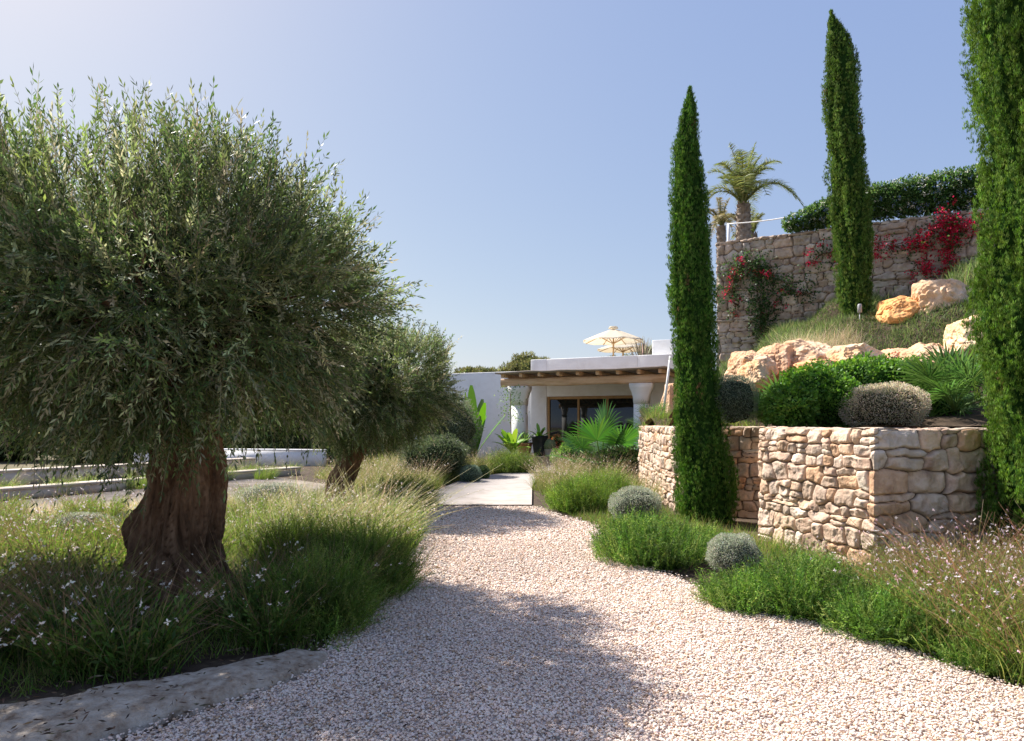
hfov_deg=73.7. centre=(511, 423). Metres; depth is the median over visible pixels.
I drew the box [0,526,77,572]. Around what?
gaura plant
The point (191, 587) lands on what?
gaura plant
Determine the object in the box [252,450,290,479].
gaura plant
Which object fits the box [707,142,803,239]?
palm tree
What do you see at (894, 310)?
boulder
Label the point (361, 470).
gaura plant
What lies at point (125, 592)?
gaura plant
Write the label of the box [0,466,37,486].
gaura plant
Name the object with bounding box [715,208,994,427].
retaining wall
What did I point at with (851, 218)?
cypress tree
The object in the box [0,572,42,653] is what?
gaura plant
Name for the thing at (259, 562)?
gaura plant
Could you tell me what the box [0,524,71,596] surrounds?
gaura plant
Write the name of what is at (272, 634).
gaura plant
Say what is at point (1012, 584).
gaura plant
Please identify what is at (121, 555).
gaura plant
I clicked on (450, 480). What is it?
grass
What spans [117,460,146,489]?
gaura plant
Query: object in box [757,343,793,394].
boulder
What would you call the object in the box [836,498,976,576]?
gaura plant
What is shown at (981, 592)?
gaura plant
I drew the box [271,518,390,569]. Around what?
gaura plant
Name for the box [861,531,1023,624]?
gaura plant
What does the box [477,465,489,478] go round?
ball shrub
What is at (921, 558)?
gaura plant
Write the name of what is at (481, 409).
banana plant
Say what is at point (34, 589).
gaura plant
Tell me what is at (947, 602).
gaura plant
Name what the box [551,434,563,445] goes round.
potted plant
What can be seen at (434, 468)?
gaura plant
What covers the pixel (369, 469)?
gaura plant
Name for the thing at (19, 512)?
gaura plant
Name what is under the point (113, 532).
gaura plant
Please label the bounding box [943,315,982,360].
boulder
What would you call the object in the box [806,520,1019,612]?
gaura plant
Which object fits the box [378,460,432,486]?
gaura plant
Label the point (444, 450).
olive shrub
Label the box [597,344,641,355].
parasol
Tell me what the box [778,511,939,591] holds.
gaura plant
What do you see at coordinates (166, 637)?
gaura plant
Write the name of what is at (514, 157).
sky
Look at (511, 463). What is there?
lavender bush
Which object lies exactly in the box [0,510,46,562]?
gaura plant
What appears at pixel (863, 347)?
boulder
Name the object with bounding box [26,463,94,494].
gaura plant
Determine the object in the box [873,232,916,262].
bougainvillea
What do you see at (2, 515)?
gaura plant
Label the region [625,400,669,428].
shrub
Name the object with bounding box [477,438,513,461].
gaura plant
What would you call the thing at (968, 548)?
gaura plant
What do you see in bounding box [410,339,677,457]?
white house
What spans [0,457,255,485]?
wall
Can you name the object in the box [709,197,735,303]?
palm tree
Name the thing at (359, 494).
gaura plant
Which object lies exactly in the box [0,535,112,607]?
gaura plant
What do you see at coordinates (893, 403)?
ball shrub
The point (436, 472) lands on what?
gaura plant
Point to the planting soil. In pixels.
(748, 524)
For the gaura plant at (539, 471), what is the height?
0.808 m
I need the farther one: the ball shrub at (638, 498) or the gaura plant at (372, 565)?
the ball shrub at (638, 498)
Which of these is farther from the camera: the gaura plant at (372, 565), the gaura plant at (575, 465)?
the gaura plant at (575, 465)
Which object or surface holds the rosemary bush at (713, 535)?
on the planting soil
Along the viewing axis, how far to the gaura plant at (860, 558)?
6.44 m
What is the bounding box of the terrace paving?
[525,453,601,466]
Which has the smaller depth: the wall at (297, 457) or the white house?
the wall at (297, 457)
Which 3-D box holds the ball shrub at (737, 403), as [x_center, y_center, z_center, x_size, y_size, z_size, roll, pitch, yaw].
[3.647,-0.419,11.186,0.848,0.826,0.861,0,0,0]
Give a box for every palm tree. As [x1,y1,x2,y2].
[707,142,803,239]
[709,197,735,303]
[730,210,764,240]
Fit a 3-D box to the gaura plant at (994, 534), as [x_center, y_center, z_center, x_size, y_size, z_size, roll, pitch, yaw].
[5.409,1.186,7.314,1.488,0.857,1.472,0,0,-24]
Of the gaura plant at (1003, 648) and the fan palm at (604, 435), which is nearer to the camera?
the gaura plant at (1003, 648)
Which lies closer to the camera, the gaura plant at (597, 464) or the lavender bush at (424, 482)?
the lavender bush at (424, 482)
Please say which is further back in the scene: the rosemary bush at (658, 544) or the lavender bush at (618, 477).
the lavender bush at (618, 477)
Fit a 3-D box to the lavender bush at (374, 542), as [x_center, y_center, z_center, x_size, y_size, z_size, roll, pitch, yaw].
[-1.395,1.317,6.412,1.522,1.141,1.654,0,0,-39]
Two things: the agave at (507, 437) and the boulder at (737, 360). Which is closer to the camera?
the boulder at (737, 360)
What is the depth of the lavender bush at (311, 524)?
7.21 m
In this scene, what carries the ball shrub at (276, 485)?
on the planting soil
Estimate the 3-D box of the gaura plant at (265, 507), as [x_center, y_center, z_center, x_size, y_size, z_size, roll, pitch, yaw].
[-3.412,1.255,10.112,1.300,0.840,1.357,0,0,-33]
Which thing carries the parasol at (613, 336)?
on the white house
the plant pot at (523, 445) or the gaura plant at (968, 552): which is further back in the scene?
the plant pot at (523, 445)
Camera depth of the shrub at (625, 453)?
19.29 m
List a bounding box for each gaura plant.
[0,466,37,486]
[0,482,40,514]
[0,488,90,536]
[0,491,41,524]
[0,493,48,533]
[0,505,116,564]
[0,506,62,541]
[0,506,132,582]
[0,509,42,543]
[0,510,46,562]
[0,517,57,561]
[0,520,200,664]
[0,523,186,607]
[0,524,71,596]
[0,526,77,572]
[0,532,76,611]
[0,534,55,584]
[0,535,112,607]
[0,541,47,607]
[0,542,144,621]
[0,559,180,689]
[0,564,116,669]
[0,565,37,676]
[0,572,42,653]
[1,524,142,592]
[1,527,260,687]
[1,559,79,635]
[13,536,186,630]
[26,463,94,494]
[40,511,126,575]
[44,483,110,514]
[59,504,123,540]
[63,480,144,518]
[70,465,119,481]
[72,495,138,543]
[90,500,129,547]
[92,512,129,552]
[116,515,312,643]
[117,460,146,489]
[173,544,339,656]
[177,531,323,616]
[203,528,360,601]
[215,529,346,583]
[222,491,279,543]
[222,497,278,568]
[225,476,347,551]
[226,487,269,518]
[227,454,248,479]
[228,473,275,500]
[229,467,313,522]
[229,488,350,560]
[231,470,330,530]
[234,452,268,469]
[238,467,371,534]
[240,487,309,518]
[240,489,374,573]
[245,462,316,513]
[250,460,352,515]
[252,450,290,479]
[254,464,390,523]
[257,513,425,609]
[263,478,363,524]
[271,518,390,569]
[277,482,345,515]
[282,455,305,472]
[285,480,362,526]
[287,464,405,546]
[289,481,324,500]
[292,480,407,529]
[295,470,370,517]
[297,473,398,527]
[303,476,377,506]
[305,476,373,512]
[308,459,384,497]
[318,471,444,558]
[320,475,406,508]
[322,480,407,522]
[326,457,404,494]
[327,461,380,484]
[335,468,408,508]
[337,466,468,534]
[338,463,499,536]
[338,466,419,513]
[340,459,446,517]
[349,468,432,515]
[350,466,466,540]
[358,456,419,494]
[359,452,399,473]
[359,455,391,479]
[360,455,418,480]
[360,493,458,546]
[368,449,419,480]
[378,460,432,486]
[395,458,439,478]
[398,459,450,489]
[412,456,461,478]
[415,458,453,484]
[466,446,503,472]
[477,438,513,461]
[516,456,576,491]
[522,458,557,483]
[528,453,584,494]
[531,454,590,479]
[531,457,568,474]
[531,464,584,494]
[549,453,591,477]
[550,445,591,470]
[551,457,637,481]
[555,445,590,475]
[555,446,589,469]
[570,456,629,477]
[583,461,644,485]
[585,455,638,475]
[597,465,655,489]
[599,464,645,484]
[616,463,665,502]
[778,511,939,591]
[800,526,922,581]
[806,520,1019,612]
[827,510,1023,658]
[833,526,988,596]
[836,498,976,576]
[838,496,1023,596]
[861,504,1023,572]
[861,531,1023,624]
[871,510,1023,584]
[876,505,1023,603]
[889,547,1023,685]
[893,501,1023,645]
[902,517,1023,619]
[926,523,1023,597]
[927,510,1023,584]
[940,503,1023,555]
[940,517,1023,569]
[948,530,1023,589]
[949,501,1023,583]
[957,541,1023,604]
[970,519,1023,562]
[971,587,1023,679]
[979,504,1023,561]
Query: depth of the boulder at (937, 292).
14.11 m
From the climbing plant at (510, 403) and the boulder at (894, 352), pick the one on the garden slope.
the boulder at (894, 352)
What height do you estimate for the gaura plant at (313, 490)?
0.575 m
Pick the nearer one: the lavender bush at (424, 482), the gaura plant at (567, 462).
the lavender bush at (424, 482)
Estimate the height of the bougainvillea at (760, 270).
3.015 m
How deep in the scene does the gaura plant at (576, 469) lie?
13.95 m
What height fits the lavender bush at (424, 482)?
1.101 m
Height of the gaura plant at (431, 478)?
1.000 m
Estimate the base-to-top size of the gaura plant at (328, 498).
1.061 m
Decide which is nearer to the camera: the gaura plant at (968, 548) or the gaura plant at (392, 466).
the gaura plant at (968, 548)
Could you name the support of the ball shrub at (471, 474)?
on the planting soil
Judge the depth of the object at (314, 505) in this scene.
9.32 m
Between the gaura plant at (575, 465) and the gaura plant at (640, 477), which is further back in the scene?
the gaura plant at (575, 465)
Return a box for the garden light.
[857,304,861,318]
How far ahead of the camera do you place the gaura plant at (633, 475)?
15.81 m
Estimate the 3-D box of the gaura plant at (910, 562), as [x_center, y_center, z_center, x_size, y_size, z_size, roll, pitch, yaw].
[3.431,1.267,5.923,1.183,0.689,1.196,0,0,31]
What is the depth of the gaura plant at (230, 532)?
9.21 m
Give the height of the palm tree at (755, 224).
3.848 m
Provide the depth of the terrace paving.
25.66 m
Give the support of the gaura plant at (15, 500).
on the planting soil
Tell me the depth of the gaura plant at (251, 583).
5.37 m
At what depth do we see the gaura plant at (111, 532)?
8.80 m
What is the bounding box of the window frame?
[547,395,633,452]
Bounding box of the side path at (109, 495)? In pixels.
[1,477,436,523]
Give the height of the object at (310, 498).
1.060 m
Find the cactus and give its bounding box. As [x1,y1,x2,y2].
[544,439,555,448]
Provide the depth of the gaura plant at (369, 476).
15.02 m
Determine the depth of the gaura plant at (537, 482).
16.33 m
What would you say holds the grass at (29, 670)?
on the planting soil
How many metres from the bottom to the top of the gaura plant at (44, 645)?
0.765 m
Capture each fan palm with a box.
[552,398,640,472]
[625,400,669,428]
[744,371,786,420]
[891,342,996,410]
[907,361,987,416]
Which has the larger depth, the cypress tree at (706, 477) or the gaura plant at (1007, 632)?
the cypress tree at (706, 477)
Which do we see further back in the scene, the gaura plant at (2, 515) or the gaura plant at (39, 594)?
the gaura plant at (2, 515)
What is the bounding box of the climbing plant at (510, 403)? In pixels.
[494,384,529,424]
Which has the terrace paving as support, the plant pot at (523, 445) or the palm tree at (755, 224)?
the plant pot at (523, 445)
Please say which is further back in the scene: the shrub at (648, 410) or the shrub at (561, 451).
the shrub at (561, 451)
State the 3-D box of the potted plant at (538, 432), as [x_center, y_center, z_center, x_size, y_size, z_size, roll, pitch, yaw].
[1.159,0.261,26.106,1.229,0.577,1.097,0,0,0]
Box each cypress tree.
[665,85,739,525]
[820,9,875,315]
[959,0,1023,551]
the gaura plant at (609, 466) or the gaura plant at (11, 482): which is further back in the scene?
the gaura plant at (609, 466)
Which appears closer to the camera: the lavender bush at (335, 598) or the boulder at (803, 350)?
the lavender bush at (335, 598)
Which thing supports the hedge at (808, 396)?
on the garden slope
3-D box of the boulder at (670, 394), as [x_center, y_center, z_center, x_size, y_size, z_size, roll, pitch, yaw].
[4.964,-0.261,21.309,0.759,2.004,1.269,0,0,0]
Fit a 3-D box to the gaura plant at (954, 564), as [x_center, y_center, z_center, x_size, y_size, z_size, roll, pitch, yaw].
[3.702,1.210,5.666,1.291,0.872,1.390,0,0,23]
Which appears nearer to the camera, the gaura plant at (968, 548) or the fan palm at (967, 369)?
the gaura plant at (968, 548)
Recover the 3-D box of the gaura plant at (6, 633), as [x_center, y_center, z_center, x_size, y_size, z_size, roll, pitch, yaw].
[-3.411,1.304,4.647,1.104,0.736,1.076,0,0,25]
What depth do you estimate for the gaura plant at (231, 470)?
19.32 m
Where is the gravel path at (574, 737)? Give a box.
[126,506,1023,740]
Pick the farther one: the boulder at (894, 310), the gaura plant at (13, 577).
the boulder at (894, 310)
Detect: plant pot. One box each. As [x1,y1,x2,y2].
[518,443,531,455]
[531,436,547,455]
[544,449,554,455]
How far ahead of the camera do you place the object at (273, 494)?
11.57 m
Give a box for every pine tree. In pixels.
[454,365,497,372]
[493,350,549,371]
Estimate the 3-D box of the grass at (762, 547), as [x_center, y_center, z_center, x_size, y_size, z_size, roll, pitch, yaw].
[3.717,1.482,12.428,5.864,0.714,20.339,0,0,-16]
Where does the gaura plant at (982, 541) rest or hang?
on the planting soil
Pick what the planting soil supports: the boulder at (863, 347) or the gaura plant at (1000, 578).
the gaura plant at (1000, 578)
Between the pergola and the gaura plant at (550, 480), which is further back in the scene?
the pergola
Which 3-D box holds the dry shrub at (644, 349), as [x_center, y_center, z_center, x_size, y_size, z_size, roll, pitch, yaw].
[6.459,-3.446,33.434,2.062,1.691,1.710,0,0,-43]
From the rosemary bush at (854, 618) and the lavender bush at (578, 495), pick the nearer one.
the rosemary bush at (854, 618)
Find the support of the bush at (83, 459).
on the ground at (9, 466)
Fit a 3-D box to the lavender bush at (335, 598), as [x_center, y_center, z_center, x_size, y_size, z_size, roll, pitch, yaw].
[-1.543,1.355,5.339,1.495,0.975,1.339,0,0,36]
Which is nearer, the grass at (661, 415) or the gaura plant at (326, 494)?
the gaura plant at (326, 494)
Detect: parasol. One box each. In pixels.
[583,326,643,355]
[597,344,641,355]
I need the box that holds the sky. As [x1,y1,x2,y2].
[0,0,989,373]
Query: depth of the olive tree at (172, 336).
5.40 m
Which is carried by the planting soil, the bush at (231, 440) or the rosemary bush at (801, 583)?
the rosemary bush at (801, 583)
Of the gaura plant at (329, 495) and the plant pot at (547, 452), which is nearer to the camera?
the gaura plant at (329, 495)
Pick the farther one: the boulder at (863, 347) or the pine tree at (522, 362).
the pine tree at (522, 362)
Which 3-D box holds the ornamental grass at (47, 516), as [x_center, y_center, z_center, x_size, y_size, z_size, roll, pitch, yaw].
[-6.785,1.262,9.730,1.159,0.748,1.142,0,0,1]
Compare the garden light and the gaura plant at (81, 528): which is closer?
the gaura plant at (81, 528)
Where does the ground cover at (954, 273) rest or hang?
on the garden slope
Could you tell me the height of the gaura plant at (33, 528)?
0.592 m
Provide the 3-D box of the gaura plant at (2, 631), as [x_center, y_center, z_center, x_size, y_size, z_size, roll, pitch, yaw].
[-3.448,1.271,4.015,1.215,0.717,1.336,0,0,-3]
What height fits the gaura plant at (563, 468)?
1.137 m
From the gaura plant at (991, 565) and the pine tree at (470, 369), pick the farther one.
the pine tree at (470, 369)
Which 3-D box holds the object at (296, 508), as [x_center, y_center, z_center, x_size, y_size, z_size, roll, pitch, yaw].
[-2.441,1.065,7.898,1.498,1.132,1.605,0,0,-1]
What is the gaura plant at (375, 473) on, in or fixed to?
on the planting soil
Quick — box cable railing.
[727,217,801,240]
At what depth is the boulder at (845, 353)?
12.59 m
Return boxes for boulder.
[659,383,676,413]
[724,350,778,395]
[737,360,769,393]
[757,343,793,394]
[783,339,831,363]
[790,359,832,369]
[825,343,885,358]
[829,346,865,362]
[875,295,919,323]
[882,348,906,361]
[899,342,955,362]
[911,278,972,314]
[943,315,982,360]
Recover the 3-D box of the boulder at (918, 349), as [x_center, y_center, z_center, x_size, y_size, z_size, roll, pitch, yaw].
[7.529,-1.110,12.468,0.971,0.742,1.217,0,0,-35]
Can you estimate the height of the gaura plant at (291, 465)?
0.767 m
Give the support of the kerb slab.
on the planting soil
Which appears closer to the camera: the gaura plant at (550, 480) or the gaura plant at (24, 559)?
the gaura plant at (24, 559)
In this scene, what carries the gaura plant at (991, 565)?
on the planting soil
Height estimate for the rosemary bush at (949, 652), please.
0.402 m
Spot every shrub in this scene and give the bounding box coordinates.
[48,511,117,532]
[234,481,306,504]
[395,431,470,476]
[420,388,484,463]
[459,464,482,481]
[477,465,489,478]
[549,442,596,468]
[592,444,638,478]
[608,485,661,520]
[627,336,651,355]
[705,531,764,576]
[714,374,759,422]
[836,381,931,426]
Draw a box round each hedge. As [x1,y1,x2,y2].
[757,350,973,427]
[781,163,992,233]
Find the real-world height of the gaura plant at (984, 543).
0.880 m
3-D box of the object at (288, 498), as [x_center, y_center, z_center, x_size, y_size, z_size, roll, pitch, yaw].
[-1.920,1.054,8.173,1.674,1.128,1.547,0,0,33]
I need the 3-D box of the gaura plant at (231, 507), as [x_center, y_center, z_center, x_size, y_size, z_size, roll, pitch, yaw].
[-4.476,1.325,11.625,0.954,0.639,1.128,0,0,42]
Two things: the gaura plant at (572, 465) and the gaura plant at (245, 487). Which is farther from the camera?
the gaura plant at (572, 465)
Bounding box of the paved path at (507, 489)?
[433,465,555,505]
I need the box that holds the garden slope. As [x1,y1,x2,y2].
[638,271,995,428]
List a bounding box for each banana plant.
[465,385,504,457]
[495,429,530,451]
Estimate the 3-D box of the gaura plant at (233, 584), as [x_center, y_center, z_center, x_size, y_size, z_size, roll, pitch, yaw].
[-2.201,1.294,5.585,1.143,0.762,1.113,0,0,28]
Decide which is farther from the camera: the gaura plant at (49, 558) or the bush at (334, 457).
the bush at (334, 457)
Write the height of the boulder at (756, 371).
0.644 m
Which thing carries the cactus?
in the plant pot at (547, 452)
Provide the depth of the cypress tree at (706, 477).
10.97 m
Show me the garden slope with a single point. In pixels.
(977, 418)
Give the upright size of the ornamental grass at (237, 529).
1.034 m
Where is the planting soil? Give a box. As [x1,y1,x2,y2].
[0,456,1022,740]
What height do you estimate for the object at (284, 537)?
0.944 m
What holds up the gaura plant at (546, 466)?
on the planting soil
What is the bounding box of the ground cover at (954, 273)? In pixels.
[715,251,992,397]
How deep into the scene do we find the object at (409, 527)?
8.63 m
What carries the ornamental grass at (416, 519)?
on the planting soil
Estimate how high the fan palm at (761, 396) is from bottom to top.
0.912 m
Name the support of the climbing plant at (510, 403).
on the planting soil
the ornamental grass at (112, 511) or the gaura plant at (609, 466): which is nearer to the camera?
the ornamental grass at (112, 511)
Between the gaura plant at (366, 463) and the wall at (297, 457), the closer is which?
the gaura plant at (366, 463)
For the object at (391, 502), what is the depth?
9.38 m
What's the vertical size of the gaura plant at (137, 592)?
0.688 m
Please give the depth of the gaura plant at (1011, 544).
6.07 m
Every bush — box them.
[0,406,59,460]
[47,429,135,463]
[208,535,406,648]
[220,423,243,448]
[222,407,332,456]
[229,501,359,573]
[270,506,447,602]
[315,433,410,463]
[362,469,449,513]
[479,440,546,473]
[534,461,617,513]
[565,454,642,504]
[580,504,717,572]
[684,518,740,555]
[686,561,795,616]
[737,537,875,626]
[799,562,982,650]
[904,611,1023,683]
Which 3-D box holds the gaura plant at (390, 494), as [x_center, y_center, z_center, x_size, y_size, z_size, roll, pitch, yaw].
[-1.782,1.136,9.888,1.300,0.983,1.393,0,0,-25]
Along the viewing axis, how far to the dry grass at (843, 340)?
14.81 m
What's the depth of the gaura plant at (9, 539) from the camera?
6.36 m
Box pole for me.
[663,356,671,408]
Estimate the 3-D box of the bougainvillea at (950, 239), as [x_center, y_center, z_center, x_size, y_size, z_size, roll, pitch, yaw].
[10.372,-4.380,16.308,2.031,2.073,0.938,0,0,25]
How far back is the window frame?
29.18 m
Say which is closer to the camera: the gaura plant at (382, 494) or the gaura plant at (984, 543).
the gaura plant at (984, 543)
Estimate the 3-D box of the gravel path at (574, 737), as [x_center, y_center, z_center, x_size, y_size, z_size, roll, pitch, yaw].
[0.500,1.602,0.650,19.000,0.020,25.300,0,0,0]
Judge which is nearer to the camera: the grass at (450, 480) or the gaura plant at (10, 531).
the gaura plant at (10, 531)
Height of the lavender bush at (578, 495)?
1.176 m
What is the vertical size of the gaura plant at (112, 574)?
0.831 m
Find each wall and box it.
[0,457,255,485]
[0,466,300,499]
[224,449,326,465]
[637,425,769,517]
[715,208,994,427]
[757,426,1001,566]
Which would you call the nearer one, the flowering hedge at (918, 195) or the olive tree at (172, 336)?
the olive tree at (172, 336)
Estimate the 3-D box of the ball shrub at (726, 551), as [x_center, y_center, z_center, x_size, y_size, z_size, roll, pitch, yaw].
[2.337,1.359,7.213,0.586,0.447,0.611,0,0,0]
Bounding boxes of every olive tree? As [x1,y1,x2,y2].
[0,64,435,605]
[283,308,473,502]
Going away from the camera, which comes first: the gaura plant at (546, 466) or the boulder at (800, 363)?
the boulder at (800, 363)
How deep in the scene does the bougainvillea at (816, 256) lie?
17.57 m
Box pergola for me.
[495,366,679,453]
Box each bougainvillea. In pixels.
[715,248,828,340]
[797,229,837,281]
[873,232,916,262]
[899,196,984,283]
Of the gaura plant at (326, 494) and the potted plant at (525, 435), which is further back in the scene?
the potted plant at (525, 435)
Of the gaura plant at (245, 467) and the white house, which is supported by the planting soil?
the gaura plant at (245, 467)
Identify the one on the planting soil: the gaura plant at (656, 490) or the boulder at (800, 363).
the gaura plant at (656, 490)
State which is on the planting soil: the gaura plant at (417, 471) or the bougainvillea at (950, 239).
the gaura plant at (417, 471)
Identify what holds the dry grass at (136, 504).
on the planting soil
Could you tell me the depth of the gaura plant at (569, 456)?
22.11 m
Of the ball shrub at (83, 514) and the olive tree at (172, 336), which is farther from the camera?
the ball shrub at (83, 514)
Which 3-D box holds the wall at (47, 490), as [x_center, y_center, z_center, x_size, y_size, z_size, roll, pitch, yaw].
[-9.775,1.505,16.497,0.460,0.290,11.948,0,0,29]
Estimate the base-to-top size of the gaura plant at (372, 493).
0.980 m
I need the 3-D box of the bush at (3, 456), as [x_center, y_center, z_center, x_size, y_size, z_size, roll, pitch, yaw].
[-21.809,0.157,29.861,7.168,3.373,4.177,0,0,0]
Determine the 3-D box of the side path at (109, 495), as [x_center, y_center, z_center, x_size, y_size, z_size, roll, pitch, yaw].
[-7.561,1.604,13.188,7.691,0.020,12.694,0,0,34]
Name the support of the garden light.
on the garden slope
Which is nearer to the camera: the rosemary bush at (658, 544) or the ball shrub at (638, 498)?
the rosemary bush at (658, 544)
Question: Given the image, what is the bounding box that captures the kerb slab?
[0,648,328,740]
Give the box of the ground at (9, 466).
[0,455,132,486]
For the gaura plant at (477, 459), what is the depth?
21.78 m
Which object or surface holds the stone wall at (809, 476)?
on the planting soil
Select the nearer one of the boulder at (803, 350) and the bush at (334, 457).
the boulder at (803, 350)
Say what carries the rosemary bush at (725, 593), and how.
on the planting soil
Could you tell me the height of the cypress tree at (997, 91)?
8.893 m
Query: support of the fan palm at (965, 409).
on the garden slope
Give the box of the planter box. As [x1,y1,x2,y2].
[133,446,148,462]
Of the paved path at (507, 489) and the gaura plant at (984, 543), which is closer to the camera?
the gaura plant at (984, 543)
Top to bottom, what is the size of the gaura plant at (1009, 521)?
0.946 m
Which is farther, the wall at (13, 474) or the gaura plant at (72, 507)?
the wall at (13, 474)
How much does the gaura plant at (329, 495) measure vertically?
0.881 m
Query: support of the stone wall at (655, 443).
on the planting soil
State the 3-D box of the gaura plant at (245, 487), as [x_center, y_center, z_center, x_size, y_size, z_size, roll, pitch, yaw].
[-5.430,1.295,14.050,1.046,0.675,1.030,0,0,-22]
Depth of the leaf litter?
3.83 m
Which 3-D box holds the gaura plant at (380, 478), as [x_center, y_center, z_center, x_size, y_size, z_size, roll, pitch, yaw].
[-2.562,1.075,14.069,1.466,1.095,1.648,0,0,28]
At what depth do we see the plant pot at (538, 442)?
26.06 m
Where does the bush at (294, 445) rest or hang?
on the planting soil
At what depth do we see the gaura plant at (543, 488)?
15.44 m
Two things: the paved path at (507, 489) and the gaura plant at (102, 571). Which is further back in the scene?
the paved path at (507, 489)
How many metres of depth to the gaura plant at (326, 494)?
10.94 m
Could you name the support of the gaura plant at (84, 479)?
on the planting soil
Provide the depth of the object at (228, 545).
7.36 m
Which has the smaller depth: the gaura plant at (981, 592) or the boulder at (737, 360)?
the gaura plant at (981, 592)
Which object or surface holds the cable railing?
on the upper terrace
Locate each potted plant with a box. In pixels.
[516,432,533,444]
[526,423,557,436]
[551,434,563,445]
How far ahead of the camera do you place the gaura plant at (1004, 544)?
6.39 m
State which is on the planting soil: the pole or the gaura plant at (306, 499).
the gaura plant at (306, 499)
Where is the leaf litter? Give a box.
[0,514,563,740]
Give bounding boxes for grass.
[0,485,323,518]
[0,501,424,698]
[305,446,532,488]
[541,477,1023,681]
[636,403,762,430]
[761,312,875,346]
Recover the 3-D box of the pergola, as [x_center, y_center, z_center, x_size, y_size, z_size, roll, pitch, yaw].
[3.062,-0.264,27.166,6.700,3.608,3.340,0,0,24]
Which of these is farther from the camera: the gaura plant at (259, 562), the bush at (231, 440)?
the bush at (231, 440)
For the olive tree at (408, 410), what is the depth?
12.31 m
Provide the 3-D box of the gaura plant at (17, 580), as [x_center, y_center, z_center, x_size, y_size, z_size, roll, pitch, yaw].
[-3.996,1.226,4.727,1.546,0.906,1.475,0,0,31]
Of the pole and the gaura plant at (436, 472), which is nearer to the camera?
the gaura plant at (436, 472)
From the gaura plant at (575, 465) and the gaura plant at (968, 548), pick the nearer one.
the gaura plant at (968, 548)
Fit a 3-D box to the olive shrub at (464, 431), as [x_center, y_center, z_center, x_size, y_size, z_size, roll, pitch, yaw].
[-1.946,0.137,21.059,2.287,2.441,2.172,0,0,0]

